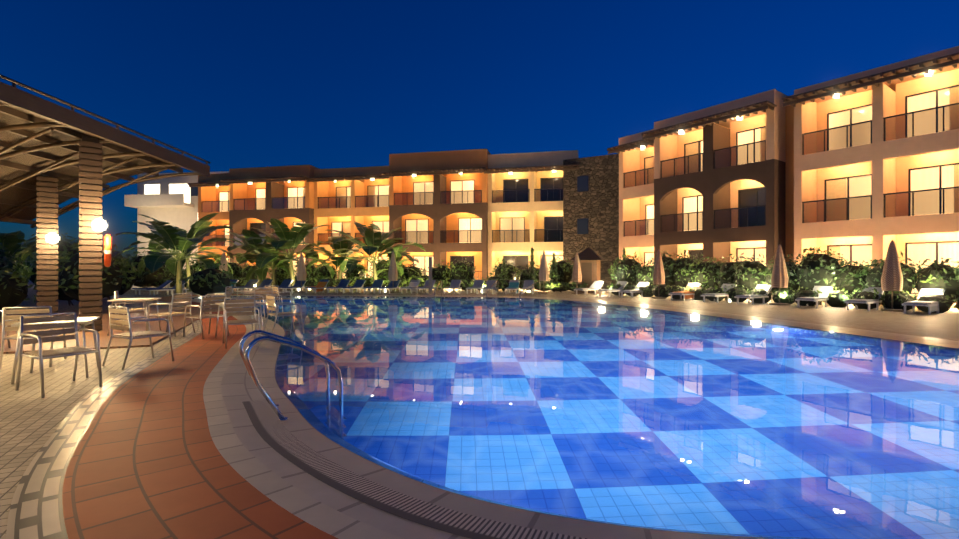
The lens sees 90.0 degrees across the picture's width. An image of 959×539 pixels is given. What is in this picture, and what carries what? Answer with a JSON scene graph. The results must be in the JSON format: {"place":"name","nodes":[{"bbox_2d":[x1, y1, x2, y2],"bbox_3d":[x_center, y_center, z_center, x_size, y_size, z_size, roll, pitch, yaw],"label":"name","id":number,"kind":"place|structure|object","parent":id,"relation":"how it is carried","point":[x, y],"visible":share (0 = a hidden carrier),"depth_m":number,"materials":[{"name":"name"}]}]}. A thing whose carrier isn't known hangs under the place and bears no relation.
{"place":"outdoors","nodes":[
{"label":"outdoors","id":0,"kind":"place"},
{"bbox_2d":[124,171,228,268],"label":"white house","id":1,"kind":"structure","parent":0,"point":[173,201],"depth_m":46.49,"materials":[{"name":"paint"}]},
{"bbox_2d":[263,285,292,312],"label":"chair","id":2,"kind":"object","parent":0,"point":[274,289],"visible":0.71,"depth_m":14.90,"materials":[{"name":"metal"}]},
{"bbox_2d":[0,275,958,538],"bbox_3d":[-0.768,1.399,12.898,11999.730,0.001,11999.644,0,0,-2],"label":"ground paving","id":3,"kind":"structure","parent":0,"point":[30,419],"depth_m":8.08,"materials":[{"name":"tile"}]},
{"bbox_2d":[0,231,36,282],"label":"tree","id":4,"kind":"object","parent":3,"relation":"on","point":[14,241],"visible":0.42,"depth_m":21.79,"materials":[{"name":"green plant"}]},
{"bbox_2d":[12,240,36,277],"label":"banana palm","id":5,"kind":"object","parent":3,"relation":"on","point":[29,246],"visible":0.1,"depth_m":25.75,"materials":[{"name":"green plant"}]},
{"bbox_2d":[0,306,66,369],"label":"chair","id":6,"kind":"object","parent":3,"relation":"on","point":[7,320],"visible":0.46,"depth_m":6.79,"materials":[{"name":"wood"}]},
{"bbox_2d":[37,176,57,315],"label":"column","id":7,"kind":"structure","parent":3,"relation":"on","point":[47,224],"depth_m":12.48,"materials":[{"name":"brown wood"}]},
{"bbox_2d":[11,316,99,383],"bbox_3d":[-5.564,1.036,6.341,0.746,0.730,0.750,0,0,-30],"label":"table","id":8,"kind":"object","parent":3,"relation":"on","point":[84,321],"visible":0.62,"depth_m":6.20,"materials":[{"name":"metal"}]},
{"bbox_2d":[15,312,102,397],"bbox_3d":[-4.929,0.965,5.628,0.709,0.874,0.566,0,0,28],"label":"chair","id":9,"kind":"object","parent":3,"relation":"on","point":[77,350],"visible":1,"depth_m":5.67,"materials":[{"name":"metal"}]},
{"bbox_2d":[79,136,101,331],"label":"column","id":10,"kind":"structure","parent":3,"relation":"on","point":[90,194],"depth_m":10.56,"materials":[{"name":"brown wood"}]},
{"bbox_2d":[104,234,111,266],"bbox_3d":[-8.406,-0.421,10.836,0.120,0.748,0.748,0,0,-40],"label":"lifebuoy","id":11,"kind":"object","parent":10,"relation":"attached to","point":[107,250],"visible":1,"depth_m":10.61,"materials":[{"name":"orange plastic"}]},
{"bbox_2d":[0,308,216,353],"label":"wood deck","id":12,"kind":"structure","parent":3,"relation":"on","point":[178,321],"depth_m":10.38,"materials":[{"name":"brown wood"}]},
{"bbox_2d":[0,310,10,347],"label":"chair","id":13,"kind":"object","parent":12,"relation":"on","point":[7,333],"visible":0.42,"depth_m":8.29,"materials":[{"name":"metal"}]},
{"bbox_2d":[0,74,209,227],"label":"canopy timber frame","id":14,"kind":"object","parent":12,"relation":"on","point":[61,118],"visible":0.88,"depth_m":11.56,"materials":[{"name":"brown wood"}]},
{"bbox_2d":[0,106,181,219],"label":"roof beams","id":15,"kind":"structure","parent":14,"relation":"on","point":[16,193],"depth_m":12.53,"materials":[{"name":"brown wood"}]},
{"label":"lamp brackets","id":16,"kind":"object","parent":14,"relation":"attached to","visible":0},
{"bbox_2d":[46,233,58,242],"bbox_3d":[-10.957,-0.801,12.308,0.260,0.260,0.260,0,0,-2],"label":"wall lamp","id":17,"kind":"object","parent":16,"relation":"attached to","point":[52,237],"visible":1,"depth_m":12.24,"materials":[{"name":"beige glass"}]},
{"bbox_2d":[92,219,106,230],"bbox_3d":[-8.224,-0.961,10.381,0.260,0.260,0.260,0,0,-2],"label":"wall lamp","id":18,"kind":"object","parent":16,"relation":"attached to","point":[99,224],"visible":1,"depth_m":10.30,"materials":[{"name":"beige glass"}]},
{"bbox_2d":[112,291,146,324],"bbox_3d":[-8.078,0.929,11.105,0.709,0.874,0.566,0,0,-32],"label":"chair","id":19,"kind":"object","parent":12,"relation":"on","point":[133,309],"visible":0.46,"depth_m":11.01,"materials":[{"name":"metal"}]},
{"bbox_2d":[107,298,160,335],"bbox_3d":[-7.423,1.000,10.343,0.746,0.730,0.750,0,0,-17],"label":"table","id":20,"kind":"object","parent":12,"relation":"on","point":[136,300],"visible":0.92,"depth_m":10.14,"materials":[{"name":"metal"}]},
{"bbox_2d":[146,292,195,336],"bbox_3d":[-6.476,0.929,10.061,0.709,0.874,0.566,0,0,8],"label":"chair","id":21,"kind":"object","parent":12,"relation":"on","point":[178,302],"visible":0.96,"depth_m":9.95,"materials":[{"name":"metal"}]},
{"bbox_2d":[0,232,236,309],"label":"shrubs","id":22,"kind":"object","parent":3,"relation":"on","point":[120,275],"visible":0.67,"depth_m":17.62,"materials":[{"name":"green plant"}]},
{"bbox_2d":[102,306,173,369],"bbox_3d":[-5.055,0.965,7.121,0.566,0.874,0.709,0,0,28],"label":"chair","id":23,"kind":"object","parent":3,"relation":"on","point":[119,319],"visible":0.96,"depth_m":6.96,"materials":[{"name":"wood"}]},
{"bbox_2d":[131,280,172,294],"bbox_3d":[-18.567,1.016,27.283,0.640,0.766,1.920,0,0,38],"label":"lounger","id":24,"kind":"object","parent":3,"relation":"on","point":[166,283],"visible":0.52,"depth_m":27.44,"materials":[{"name":"blue"}]},
{"bbox_2d":[145,281,188,295],"bbox_3d":[-17.246,1.016,26.518,0.640,0.766,1.920,0,0,38],"label":"lounger","id":25,"kind":"object","parent":3,"relation":"on","point":[162,289],"visible":0.79,"depth_m":26.23,"materials":[{"name":"blue"}]},
{"bbox_2d":[112,220,235,294],"bbox_3d":[-15.632,-0.561,24.941,4.950,3.919,5.792,0,0,-2],"label":"banana palm","id":26,"kind":"object","parent":3,"relation":"on","point":[174,239],"visible":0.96,"depth_m":24.31,"materials":[{"name":"green plant"}]},
{"bbox_2d":[129,213,247,291],"bbox_3d":[-18.610,-1.100,30.157,6.420,4.997,5.686,0,0,38],"label":"banana palm","id":27,"kind":"object","parent":3,"relation":"on","point":[202,222],"visible":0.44,"depth_m":30.10,"materials":[{"name":"green plant"}]},
{"bbox_2d":[219,251,229,292],"bbox_3d":[-15.545,0.139,29.136,0.604,2.520,0.604,0,0,-39],"label":"parasol","id":28,"kind":"object","parent":3,"relation":"on","point":[224,261],"visible":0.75,"depth_m":29.03,"materials":[{"name":"brown fabric"}]},
{"bbox_2d":[232,280,258,292],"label":"lounger","id":29,"kind":"object","parent":3,"relation":"on","point":[251,283],"visible":0.58,"depth_m":29.73,"materials":[{"name":"blue fabric"}]},
{"bbox_2d":[214,229,298,285],"bbox_3d":[-15.036,-0.627,32.654,5.425,4.051,5.784,0,0,-2],"label":"banana palm","id":30,"kind":"object","parent":3,"relation":"on","point":[251,244],"visible":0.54,"depth_m":31.98,"materials":[{"name":"green plant"}]},
{"bbox_2d":[245,280,272,289],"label":"lounger","id":31,"kind":"object","parent":3,"relation":"on","point":[264,283],"visible":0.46,"depth_m":29.70,"materials":[{"name":"blue fabric"}]},
{"bbox_2d":[233,248,298,286],"bbox_3d":[-13.652,-0.307,31.542,4.420,3.412,4.201,0,0,-40],"label":"banana palm","id":32,"kind":"object","parent":3,"relation":"on","point":[253,270],"visible":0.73,"depth_m":31.43,"materials":[{"name":"green plant"}]},
{"bbox_2d":[277,280,292,291],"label":"lounger","id":33,"kind":"object","parent":3,"relation":"on","point":[285,283],"visible":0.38,"depth_m":29.70,"materials":[{"name":"blue fabric"}]},
{"bbox_2d":[241,218,340,290],"bbox_3d":[-12.611,-0.904,31.303,6.298,4.605,5.573,0,0,38],"label":"banana palm","id":34,"kind":"object","parent":3,"relation":"on","point":[294,239],"visible":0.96,"depth_m":30.54,"materials":[{"name":"green plant"}]},
{"bbox_2d":[281,280,306,292],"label":"lounger","id":35,"kind":"object","parent":3,"relation":"on","point":[297,284],"visible":0.77,"depth_m":29.30,"materials":[{"name":"blue fabric"}]},
{"bbox_2d":[295,251,307,292],"bbox_3d":[-10.953,0.139,29.451,0.604,2.520,0.604,0,0,10],"label":"parasol","id":36,"kind":"object","parent":3,"relation":"on","point":[301,273],"visible":1,"depth_m":29.31,"materials":[{"name":"brown fabric"}]},
{"bbox_2d":[304,280,328,292],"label":"lounger","id":37,"kind":"object","parent":3,"relation":"on","point":[315,288],"visible":0.71,"depth_m":29.14,"materials":[{"name":"blue"}]},
{"bbox_2d":[311,282,326,291],"bbox_3d":[-9.799,1.039,29.026,0.578,0.558,1.346,0,0,11],"label":"towel on lounger","id":38,"kind":"object","parent":37,"relation":"on","point":[321,284],"visible":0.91,"depth_m":29.03,"materials":[{"name":"orange fabric"}]},
{"bbox_2d":[300,236,371,289],"bbox_3d":[-9.548,-0.496,32.597,4.308,3.790,5.535,0,0,43],"label":"banana palm","id":39,"kind":"object","parent":3,"relation":"on","point":[341,259],"visible":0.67,"depth_m":32.21,"materials":[{"name":"green plant"}]},
{"bbox_2d":[326,280,349,292],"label":"lounger","id":40,"kind":"object","parent":3,"relation":"on","point":[343,283],"visible":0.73,"depth_m":29.34,"materials":[{"name":"blue fabric"}]},
{"bbox_2d":[341,280,365,292],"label":"lounger","id":41,"kind":"object","parent":3,"relation":"on","point":[358,284],"visible":0.92,"depth_m":29.24,"materials":[{"name":"blue fabric"}]},
{"bbox_2d":[137,274,587,292],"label":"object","id":42,"kind":"object","parent":3,"relation":"on","point":[543,286],"visible":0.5,"depth_m":31.26,"materials":[{"name":"green plant"}]},
{"bbox_2d":[162,254,572,283],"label":"shrubs","id":43,"kind":"object","parent":3,"relation":"on","point":[459,270],"visible":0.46,"depth_m":32.85,"materials":[{"name":"green plant"}]},
{"bbox_2d":[320,221,425,290],"bbox_3d":[-6.770,-0.895,30.377,6.349,4.587,5.816,0,0,-2],"label":"banana palm","id":44,"kind":"object","parent":3,"relation":"on","point":[372,235],"visible":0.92,"depth_m":30.28,"materials":[{"name":"green plant"}]},
{"bbox_2d":[363,280,383,292],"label":"lounger","id":45,"kind":"object","parent":3,"relation":"on","point":[377,284],"visible":0.85,"depth_m":29.22,"materials":[{"name":"blue fabric"}]},
{"bbox_2d":[187,149,578,286],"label":"hotel","id":46,"kind":"structure","parent":3,"relation":"on","point":[483,210],"depth_m":37.89,"materials":[{"name":"beige paint"}]},
{"bbox_2d":[378,280,400,292],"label":"lounger","id":47,"kind":"object","parent":3,"relation":"on","point":[393,285],"visible":0.81,"depth_m":29.12,"materials":[{"name":"blue fabric"}]},
{"bbox_2d":[366,245,419,290],"bbox_3d":[-5.372,-0.138,31.299,3.342,3.073,4.104,0,0,-43],"label":"banana palm","id":48,"kind":"object","parent":3,"relation":"on","point":[398,257],"visible":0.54,"depth_m":31.26,"materials":[{"name":"green plant"}]},
{"bbox_2d":[387,252,398,292],"bbox_3d":[-5.239,0.139,29.005,0.604,2.520,0.604,0,0,7],"label":"parasol","id":49,"kind":"object","parent":3,"relation":"on","point":[392,274],"visible":1,"depth_m":28.85,"materials":[{"name":"brown fabric"}]},
{"bbox_2d":[400,280,419,293],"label":"lounger","id":50,"kind":"object","parent":3,"relation":"on","point":[406,288],"visible":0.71,"depth_m":28.74,"materials":[{"name":"blue"}]},
{"bbox_2d":[407,282,418,291],"bbox_3d":[-4.087,1.039,28.667,0.578,0.558,1.346,0,0,11],"label":"towel on lounger","id":51,"kind":"object","parent":50,"relation":"on","point":[413,284],"visible":0.86,"depth_m":29.06,"materials":[{"name":"white fabric"}]},
{"bbox_2d":[416,280,435,292],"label":"lounger","id":52,"kind":"object","parent":3,"relation":"on","point":[426,286],"visible":0.81,"depth_m":28.99,"materials":[{"name":"blue"}]},
{"bbox_2d":[423,257,436,294],"bbox_3d":[-2.771,0.349,26.999,0.700,2.100,0.850,0,0,-2],"label":"shower post","id":53,"kind":"object","parent":3,"relation":"on","point":[430,276],"visible":1,"depth_m":26.98,"materials":[{"name":"metal"}]},
{"bbox_2d":[443,280,461,293],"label":"lounger","id":54,"kind":"object","parent":3,"relation":"on","point":[454,284],"visible":1,"depth_m":28.94,"materials":[{"name":"blue fabric"}]},
{"bbox_2d":[466,280,483,293],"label":"lounger","id":55,"kind":"object","parent":3,"relation":"on","point":[477,284],"visible":0.96,"depth_m":28.81,"materials":[{"name":"blue fabric"}]},
{"bbox_2d":[6,294,958,538],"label":"pool surround bands","id":56,"kind":"object","parent":3,"relation":"on","point":[196,438],"visible":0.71,"depth_m":3.27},
{"bbox_2d":[239,330,342,420],"bbox_3d":[-1.838,1.475,4.726,0.919,1.737,0.580,0,0,-32],"label":"pool ladder","id":57,"kind":"object","parent":56,"relation":"on","point":[275,338],"visible":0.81,"depth_m":4.65,"materials":[{"name":"silver metal"}]},
{"bbox_2d":[434,280,539,299],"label":"pool stair rails","id":58,"kind":"object","parent":56,"relation":"on","point":[487,291],"visible":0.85,"depth_m":23.72,"materials":[{"name":"silver metal"}]},
{"bbox_2d":[482,280,496,293],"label":"lounger","id":59,"kind":"object","parent":3,"relation":"on","point":[489,283],"visible":0.94,"depth_m":28.20,"materials":[{"name":"blue"}]},
{"bbox_2d":[499,257,507,291],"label":"cypress","id":60,"kind":"object","parent":3,"relation":"on","point":[504,272],"visible":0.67,"depth_m":30.31,"materials":[{"name":"green plant"}]},
{"bbox_2d":[505,280,519,293],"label":"lounger","id":61,"kind":"object","parent":3,"relation":"on","point":[509,289],"visible":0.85,"depth_m":27.78,"materials":[{"name":"blue"}]},
{"bbox_2d":[507,282,518,292],"bbox_3d":[1.945,1.039,27.689,0.578,0.558,1.346,0,0,11],"label":"towel on lounger","id":62,"kind":"object","parent":61,"relation":"on","point":[514,285],"visible":0.91,"depth_m":28.12,"materials":[{"name":"teal fabric"}]},
{"bbox_2d":[521,280,534,293],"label":"lounger","id":63,"kind":"object","parent":3,"relation":"on","point":[527,283],"visible":0.96,"depth_m":28.12,"materials":[{"name":"blue"}]},
{"bbox_2d":[527,248,537,291],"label":"cypress","id":64,"kind":"object","parent":3,"relation":"on","point":[532,274],"visible":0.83,"depth_m":29.54,"materials":[{"name":"green plant"}]},
{"bbox_2d":[538,251,549,293],"bbox_3d":[3.784,0.139,28.253,0.604,2.520,0.604,0,0,27],"label":"parasol","id":65,"kind":"object","parent":3,"relation":"on","point":[543,274],"visible":1,"depth_m":28.11,"materials":[{"name":"brown fabric"}]},
{"bbox_2d":[549,253,558,291],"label":"cypress","id":66,"kind":"object","parent":3,"relation":"on","point":[553,275],"visible":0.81,"depth_m":29.89,"materials":[{"name":"green plant"}]},
{"bbox_2d":[571,253,582,293],"bbox_3d":[5.546,0.202,27.320,0.574,2.394,0.574,0,0,-3],"label":"parasol","id":67,"kind":"object","parent":3,"relation":"on","point":[576,275],"visible":0.98,"depth_m":27.15,"materials":[{"name":"brown fabric"}]},
{"bbox_2d":[570,247,606,292],"bbox_3d":[6.580,0.024,28.928,1.900,2.750,1.900,0,0,23],"label":"hut","id":68,"kind":"object","parent":3,"relation":"on","point":[590,259],"visible":0.79,"depth_m":28.34,"materials":[{"name":"brown wood"}]},
{"bbox_2d":[574,281,603,294],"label":"lounger","id":69,"kind":"object","parent":3,"relation":"on","point":[595,285],"visible":0.94,"depth_m":26.73,"materials":[{"name":"white plastic"}]},
{"bbox_2d":[563,154,618,288],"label":"stone tower","id":70,"kind":"structure","parent":3,"relation":"on","point":[591,202],"depth_m":33.50,"materials":[{"name":"brown stone"}]},
{"bbox_2d":[597,281,627,296],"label":"lounger","id":71,"kind":"object","parent":3,"relation":"on","point":[622,283],"visible":0.79,"depth_m":25.12,"materials":[{"name":"white plastic"}]},
{"bbox_2d":[619,282,649,297],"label":"lounger","id":72,"kind":"object","parent":3,"relation":"on","point":[636,290],"visible":0.75,"depth_m":24.00,"materials":[{"name":"white"}]},
{"bbox_2d":[651,249,665,298],"bbox_3d":[8.645,0.202,23.143,0.574,2.394,0.574,0,0,-5],"label":"parasol","id":73,"kind":"object","parent":3,"relation":"on","point":[658,276],"visible":1,"depth_m":22.98,"materials":[{"name":"brown fabric"}]},
{"bbox_2d":[668,283,700,300],"bbox_3d":[9.501,1.016,22.084,1.920,0.766,0.640,0,0,-40],"label":"lounger","id":74,"kind":"object","parent":3,"relation":"on","point":[683,294],"visible":0.52,"depth_m":21.79,"materials":[{"name":"white plastic"}]},
{"bbox_2d":[678,286,694,298],"bbox_3d":[9.491,1.039,22.039,1.346,0.558,0.578,0,0,-40],"label":"towel on lounger","id":75,"kind":"object","parent":74,"relation":"on","point":[688,296],"visible":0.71,"depth_m":21.78,"materials":[{"name":"orange fabric"}]},
{"bbox_2d":[701,284,736,302],"bbox_3d":[10.438,1.016,20.823,1.920,0.766,0.640,0,0,-35],"label":"lounger","id":76,"kind":"object","parent":3,"relation":"on","point":[717,295],"visible":0.69,"depth_m":20.64,"materials":[{"name":"white plastic"}]},
{"bbox_2d":[734,284,772,304],"bbox_3d":[11.290,1.016,19.674,1.920,0.766,0.640,0,0,-34],"label":"lounger","id":77,"kind":"object","parent":3,"relation":"on","point":[764,296],"visible":0.81,"depth_m":19.49,"materials":[{"name":"white plastic"}]},
{"bbox_2d":[769,244,789,305],"bbox_3d":[11.802,0.202,18.885,0.574,2.394,0.574,0,0,-14],"label":"parasol","id":78,"kind":"object","parent":3,"relation":"on","point":[779,278],"visible":1,"depth_m":18.75,"materials":[{"name":"brown fabric"}]},
{"bbox_2d":[607,46,958,308],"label":"hotel","id":79,"kind":"structure","parent":3,"relation":"on","point":[860,166],"depth_m":21.36,"materials":[{"name":"beige paint"}]},
{"bbox_2d":[608,246,958,305],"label":"hedge","id":80,"kind":"object","parent":3,"relation":"on","point":[810,271],"visible":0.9,"depth_m":19.30,"materials":[{"name":"green plant"}]},
{"bbox_2d":[608,282,958,312],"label":"ground cover","id":81,"kind":"object","parent":3,"relation":"on","point":[837,298],"visible":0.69,"depth_m":18.33,"materials":[{"name":"green plant"}]},
{"bbox_2d":[795,286,832,307],"bbox_3d":[12.567,1.016,17.955,1.920,0.766,0.640,0,0,-37],"label":"lounger","id":82,"kind":"object","parent":3,"relation":"on","point":[823,295],"visible":0.81,"depth_m":17.79,"materials":[{"name":"white plastic"}]},
{"bbox_2d":[845,287,883,310],"bbox_3d":[13.477,1.016,16.728,1.920,0.766,0.640,0,0,-36],"label":"lounger","id":83,"kind":"object","parent":3,"relation":"on","point":[872,301],"visible":0.73,"depth_m":16.56,"materials":[{"name":"white plastic"}]},
{"bbox_2d":[881,240,902,311],"bbox_3d":[13.853,0.202,16.106,0.574,2.394,0.574,0,0,36],"label":"parasol","id":84,"kind":"object","parent":3,"relation":"on","point":[892,278],"visible":1,"depth_m":15.99,"materials":[{"name":"brown fabric"}]},
{"bbox_2d":[902,288,944,314],"bbox_3d":[14.385,1.016,15.502,1.920,0.766,0.640,0,0,-34],"label":"lounger","id":85,"kind":"object","parent":3,"relation":"on","point":[914,304],"visible":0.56,"depth_m":15.22,"materials":[{"name":"white"}]},
{"bbox_2d":[907,292,942,311],"bbox_3d":[14.371,1.039,15.457,1.346,0.558,0.578,0,0,-34],"label":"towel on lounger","id":86,"kind":"object","parent":85,"relation":"on","point":[934,308],"visible":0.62,"depth_m":15.29,"materials":[{"name":"white fabric"}]},
{"bbox_2d":[0,0,958,261],"label":"sky","id":87,"kind":"structure","parent":0,"point":[227,84],"materials":[{"name":"blue"}]},
{"bbox_2d":[195,296,958,414],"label":"pool shell","id":88,"kind":"object","parent":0,"point":[591,302],"visible":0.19,"depth_m":12.48},
{"bbox_2d":[183,295,229,338],"bbox_3d":[-5.678,0.965,9.970,0.709,0.874,0.566,0,0,28],"label":"chair","id":89,"kind":"object","parent":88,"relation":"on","point":[210,310],"visible":0.9,"depth_m":9.82,"materials":[{"name":"metal"}]},
{"bbox_2d":[202,286,233,317],"bbox_3d":[-7.581,0.929,13.947,0.709,0.874,0.566,0,0,-12],"label":"chair","id":90,"kind":"object","parent":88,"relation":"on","point":[228,291],"visible":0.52,"depth_m":13.96,"materials":[{"name":"metal"}]},
{"bbox_2d":[215,301,264,341],"bbox_3d":[-4.855,1.036,9.712,0.746,0.730,0.750,0,0,-42],"label":"table","id":91,"kind":"object","parent":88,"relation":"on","point":[220,304],"visible":0.58,"depth_m":9.68,"materials":[{"name":"metal"}]},
{"bbox_2d":[223,297,259,348],"bbox_3d":[-4.402,0.965,8.858,0.566,0.874,0.709,0,0,-32],"label":"chair","id":92,"kind":"object","parent":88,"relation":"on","point":[237,322],"visible":0.92,"depth_m":8.99,"materials":[{"name":"metal"}]},
{"bbox_2d":[234,290,266,312],"bbox_3d":[-6.831,1.000,14.360,0.746,0.730,0.750,0,0,-12],"label":"table","id":93,"kind":"object","parent":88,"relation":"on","point":[247,292],"visible":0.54,"depth_m":14.10,"materials":[{"name":"metal"}]},
{"bbox_2d":[253,287,283,319],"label":"chair","id":94,"kind":"object","parent":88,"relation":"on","point":[263,297],"visible":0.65,"depth_m":13.76,"materials":[{"name":"metal"}]},
{"bbox_2d":[264,294,303,333],"bbox_3d":[-4.254,0.965,10.403,0.709,0.874,0.566,0,0,-42],"label":"chair","id":95,"kind":"object","parent":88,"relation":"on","point":[272,303],"visible":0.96,"depth_m":10.32,"materials":[{"name":"metal"}]},
{"bbox_2d":[192,296,958,538],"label":"pool water","id":96,"kind":"structure","parent":88,"relation":"in","point":[648,418],"depth_m":4.84,"materials":[{"name":"blue liquid"}]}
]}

